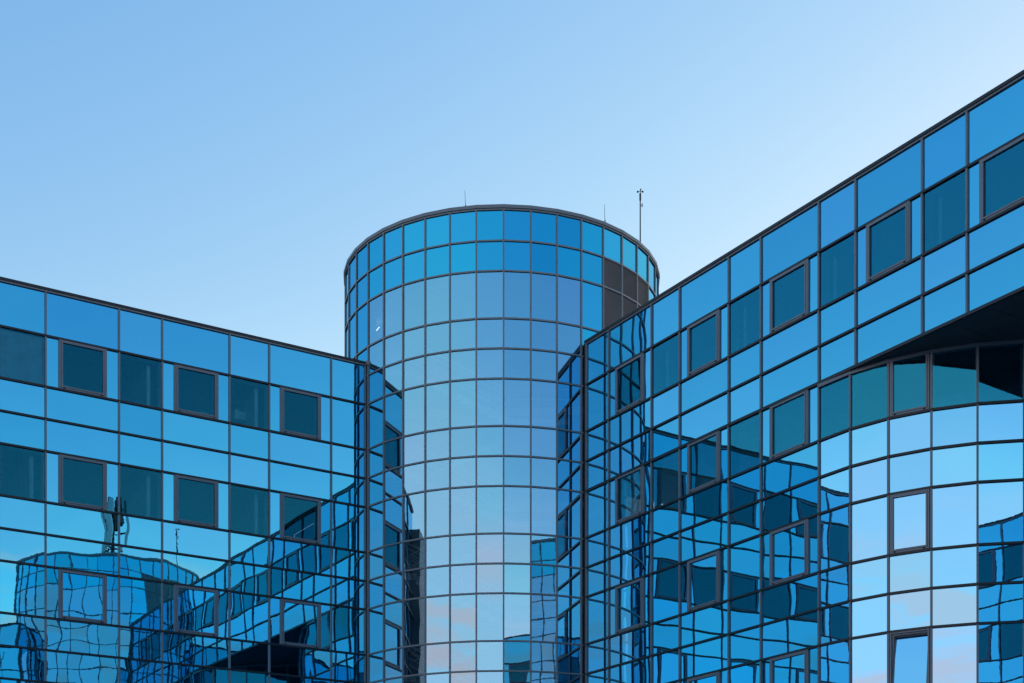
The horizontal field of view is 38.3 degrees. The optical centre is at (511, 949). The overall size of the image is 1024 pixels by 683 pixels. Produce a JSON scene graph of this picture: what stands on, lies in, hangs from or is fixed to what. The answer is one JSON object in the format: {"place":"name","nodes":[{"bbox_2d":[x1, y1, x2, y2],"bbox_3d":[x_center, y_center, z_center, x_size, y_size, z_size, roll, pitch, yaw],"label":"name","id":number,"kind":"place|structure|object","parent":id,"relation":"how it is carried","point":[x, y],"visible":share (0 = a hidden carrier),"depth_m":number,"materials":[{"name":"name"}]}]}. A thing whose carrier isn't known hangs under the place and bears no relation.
{"place":"outdoors","nodes":[
{"label":"outdoors","id":0,"kind":"place"},
{"bbox_2d":[344,204,659,682],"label":"round tower","id":1,"kind":"structure","parent":0,"point":[469,330],"depth_m":49.44,"materials":[{"name":"blue glass"}]},
{"bbox_2d":[637,188,643,241],"bbox_3d":[4.637,-25.953,53.271,0.248,3.006,0.222,0,0,0],"label":"wind mast","id":2,"kind":"object","parent":1,"relation":"on","point":[640,191],"visible":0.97,"depth_m":53.28,"materials":[{"name":"metal"}]},
{"bbox_2d":[584,70,1023,682],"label":"office wing","id":3,"kind":"structure","parent":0,"point":[804,424],"depth_m":40.15,"materials":[{"name":"blue glass"}]},
{"bbox_2d":[615,353,642,414],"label":"casement window","id":4,"kind":"structure","parent":3,"relation":"in","point":[640,356],"depth_m":47.64,"materials":[{"name":"grey metal"}]},
{"bbox_2d":[615,466,642,523],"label":"casement window","id":5,"kind":"structure","parent":3,"relation":"in","point":[640,469],"depth_m":47.65,"materials":[{"name":"grey metal"}]},
{"bbox_2d":[615,578,642,633],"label":"casement window","id":6,"kind":"structure","parent":3,"relation":"in","point":[628,596],"depth_m":47.56,"materials":[{"name":"blue glass"}]},
{"bbox_2d":[652,566,677,621],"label":"fixed window","id":7,"kind":"structure","parent":3,"relation":"in","point":[664,583],"depth_m":45.99,"materials":[{"name":"blue glass"}]},
{"bbox_2d":[688,310,717,375],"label":"casement window","id":8,"kind":"structure","parent":3,"relation":"in","point":[690,372],"depth_m":44.56,"materials":[{"name":"grey metal"}]},
{"bbox_2d":[688,431,717,493],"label":"casement window","id":9,"kind":"structure","parent":3,"relation":"in","point":[690,490],"depth_m":44.58,"materials":[{"name":"grey metal"}]},
{"bbox_2d":[688,551,717,610],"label":"casement window","id":10,"kind":"structure","parent":3,"relation":"in","point":[702,571],"depth_m":44.39,"materials":[{"name":"blue glass"}]},
{"bbox_2d":[688,672,717,682],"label":"casement window","id":11,"kind":"structure","parent":3,"relation":"in","point":[713,677],"depth_m":44.23,"materials":[{"name":"blue glass"}]},
{"bbox_2d":[730,537,758,597],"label":"fixed window","id":12,"kind":"structure","parent":3,"relation":"in","point":[744,557],"depth_m":42.81,"materials":[{"name":"blue glass"}]},
{"bbox_2d":[730,662,758,682],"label":"fixed window","id":13,"kind":"structure","parent":3,"relation":"in","point":[749,673],"depth_m":42.77,"materials":[{"name":"blue glass"}]},
{"bbox_2d":[770,259,806,332],"bbox_3d":[7.747,-18.224,41.191,0.130,1.513,1.496,0,0,-32],"label":"casement window","id":14,"kind":"structure","parent":3,"relation":"in","point":[772,282],"depth_m":41.34,"materials":[{"name":"grey metal"}]},
{"bbox_2d":[770,390,806,459],"bbox_3d":[7.747,-14.647,41.191,0.130,1.516,1.496,0,0,-32],"label":"casement window","id":15,"kind":"structure","parent":3,"relation":"in","point":[772,409],"depth_m":41.37,"materials":[{"name":"grey metal"}]},
{"bbox_2d":[770,519,806,585],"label":"casement window","id":16,"kind":"structure","parent":3,"relation":"in","point":[788,544],"depth_m":41.21,"materials":[{"name":"blue glass"}]},
{"bbox_2d":[770,650,806,682],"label":"casement window","id":17,"kind":"structure","parent":3,"relation":"in","point":[789,668],"depth_m":41.14,"materials":[{"name":"blue glass"}]},
{"bbox_2d":[820,506,848,569],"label":"fixed window","id":18,"kind":"structure","parent":3,"relation":"in","point":[834,525],"depth_m":39.74,"materials":[{"name":"blue glass"}]},
{"bbox_2d":[820,640,848,682],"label":"fixed window","id":19,"kind":"structure","parent":3,"relation":"in","point":[834,658],"depth_m":39.71,"materials":[{"name":"blue glass"}]},
{"bbox_2d":[852,497,886,560],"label":"fixed window","id":20,"kind":"structure","parent":3,"relation":"in","point":[869,518],"depth_m":38.88,"materials":[{"name":"blue glass"}]},
{"bbox_2d":[852,634,886,682],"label":"fixed window","id":21,"kind":"structure","parent":3,"relation":"in","point":[869,654],"depth_m":38.86,"materials":[{"name":"blue glass"}]},
{"bbox_2d":[867,201,908,281],"bbox_3d":[9.706,-18.224,38.032,0.130,1.513,1.448,0,0,-32],"label":"casement window","id":22,"kind":"structure","parent":3,"relation":"in","point":[905,206],"depth_m":38.06,"materials":[{"name":"grey metal"}]},
{"bbox_2d":[890,350,929,415],"bbox_3d":[10.296,-14.647,38.169,1.040,1.516,0.130,0,0,33],"label":"casement window","id":23,"kind":"structure","parent":3,"relation":"in","point":[927,406],"depth_m":38.11,"materials":[{"name":"grey metal"}]},
{"bbox_2d":[890,489,929,553],"bbox_3d":[10.296,-11.073,38.169,1.040,1.523,0.130,0,0,33],"label":"casement window","id":24,"kind":"structure","parent":3,"relation":"in","point":[909,511],"depth_m":38.15,"materials":[{"name":"blue glass"}]},
{"bbox_2d":[890,628,929,682],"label":"casement window","id":25,"kind":"structure","parent":3,"relation":"in","point":[910,657],"depth_m":38.25,"materials":[{"name":"blue glass"}]},
{"bbox_2d":[933,484,975,546],"bbox_3d":[11.304,-11.073,37.679,1.096,1.563,0.051,0,0,22],"label":"fixed window","id":26,"kind":"structure","parent":3,"relation":"in","point":[954,507],"depth_m":37.65,"materials":[{"name":"blue glass"}]},
{"bbox_2d":[933,625,975,682],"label":"fixed window","id":27,"kind":"structure","parent":3,"relation":"in","point":[954,648],"depth_m":37.65,"materials":[{"name":"blue glass"}]},
{"bbox_2d":[979,481,1022,542],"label":"fixed window","id":28,"kind":"structure","parent":3,"relation":"in","point":[1000,503],"depth_m":37.34,"materials":[{"name":"blue glass"}]},
{"bbox_2d":[979,623,1022,682],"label":"fixed window","id":29,"kind":"structure","parent":3,"relation":"in","point":[1000,645],"depth_m":37.34,"materials":[{"name":"blue glass"}]},
{"bbox_2d":[980,135,1023,222],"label":"casement window","id":30,"kind":"structure","parent":3,"relation":"in","point":[983,217],"depth_m":35.30,"materials":[{"name":"grey metal"}]},
{"label":"ground","id":31,"kind":"structure","parent":0,"visible":0},
{"bbox_2d":[0,276,366,682],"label":"office wing","id":32,"kind":"structure","parent":31,"relation":"on","point":[153,520],"depth_m":48.17,"materials":[{"name":"blue glass"}]},
{"bbox_2d":[0,679,36,682],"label":"fixed window","id":33,"kind":"structure","parent":32,"relation":"in","point":[1,680],"depth_m":45.15,"materials":[{"name":"blue glass"}]},
{"bbox_2d":[0,329,42,383],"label":"window","id":34,"kind":"structure","parent":32,"relation":"attached to","point":[21,355],"depth_m":45.38,"materials":[{"name":"blue glass"}]},
{"bbox_2d":[0,561,44,615],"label":"fixed window","id":35,"kind":"structure","parent":32,"relation":"in","point":[22,587],"depth_m":45.31,"materials":[{"name":"blue glass"}]},
{"bbox_2d":[60,339,105,396],"bbox_3d":[-13.466,-18.224,46.276,1.437,1.513,0.130,0,0,-32],"label":"casement window","id":36,"kind":"structure","parent":32,"relation":"in","point":[62,342],"depth_m":46.28,"materials":[{"name":"grey metal"}]},
{"bbox_2d":[60,454,105,509],"bbox_3d":[-13.466,-14.647,46.276,1.437,1.516,0.130,0,0,-32],"label":"casement window","id":37,"kind":"structure","parent":32,"relation":"in","point":[62,457],"depth_m":46.29,"materials":[{"name":"grey metal"}]},
{"bbox_2d":[60,569,105,622],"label":"casement window","id":38,"kind":"structure","parent":32,"relation":"in","point":[82,594],"depth_m":46.27,"materials":[{"name":"blue glass"}]},
{"bbox_2d":[120,578,160,629],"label":"fixed window","id":39,"kind":"structure","parent":32,"relation":"in","point":[140,601],"depth_m":47.25,"materials":[{"name":"blue glass"}]},
{"bbox_2d":[175,364,217,418],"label":"casement window","id":40,"kind":"structure","parent":32,"relation":"in","point":[215,416],"depth_m":48.24,"materials":[{"name":"grey metal"}]},
{"bbox_2d":[175,474,217,527],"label":"casement window","id":41,"kind":"structure","parent":32,"relation":"in","point":[214,483],"depth_m":48.24,"materials":[{"name":"grey metal"}]},
{"bbox_2d":[175,585,217,636],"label":"casement window","id":42,"kind":"structure","parent":32,"relation":"in","point":[196,609],"depth_m":48.22,"materials":[{"name":"blue glass"}]},
{"bbox_2d":[231,401,245,423],"bbox_3d":[-9.356,-17.525,50.418,0.835,2.950,0.400,0,0,-32],"label":"bookshelf","id":43,"kind":"object","parent":32,"relation":"in","point":[239,417],"visible":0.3,"depth_m":50.31,"materials":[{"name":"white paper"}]},
{"bbox_2d":[231,592,267,641],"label":"fixed window","id":44,"kind":"structure","parent":32,"relation":"in","point":[249,613],"depth_m":49.20,"materials":[{"name":"blue glass"}]},
{"bbox_2d":[282,387,319,438],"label":"casement window","id":45,"kind":"structure","parent":32,"relation":"in","point":[283,389],"depth_m":50.20,"materials":[{"name":"grey metal"}]},
{"bbox_2d":[282,493,319,543],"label":"casement window","id":46,"kind":"structure","parent":32,"relation":"in","point":[283,495],"depth_m":50.20,"materials":[{"name":"grey metal"}]},
{"bbox_2d":[282,599,319,648],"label":"casement window","id":47,"kind":"structure","parent":32,"relation":"in","point":[300,620],"depth_m":50.16,"materials":[{"name":"blue glass"}]}
]}

